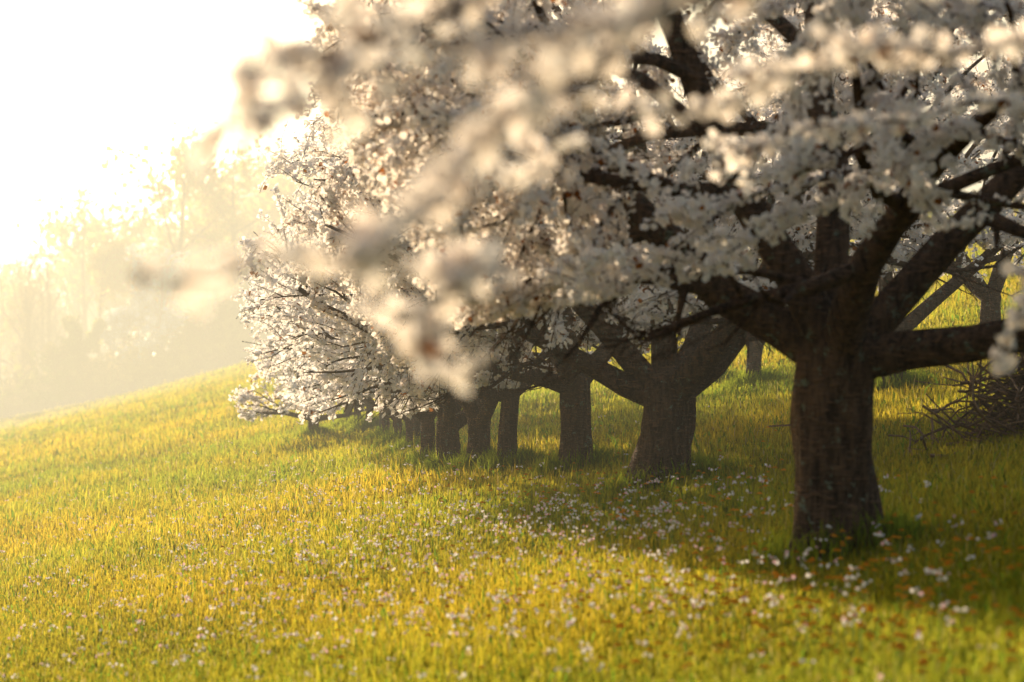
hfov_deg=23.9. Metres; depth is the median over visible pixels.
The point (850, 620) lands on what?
meadow flowers
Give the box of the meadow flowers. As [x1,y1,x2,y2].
[0,404,1023,681]
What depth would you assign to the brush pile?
21.31 m
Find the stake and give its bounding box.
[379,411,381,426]
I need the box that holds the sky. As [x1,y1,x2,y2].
[0,0,1023,354]
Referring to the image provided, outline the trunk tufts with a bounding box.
[282,363,963,579]
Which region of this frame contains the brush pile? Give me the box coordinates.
[768,351,1023,457]
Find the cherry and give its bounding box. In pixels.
[128,0,1023,566]
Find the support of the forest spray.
on the terrain at (472, 537)
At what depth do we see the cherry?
15.16 m
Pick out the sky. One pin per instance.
(79, 78)
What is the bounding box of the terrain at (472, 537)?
[0,199,1023,681]
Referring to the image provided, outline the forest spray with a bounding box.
[0,68,778,417]
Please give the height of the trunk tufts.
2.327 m

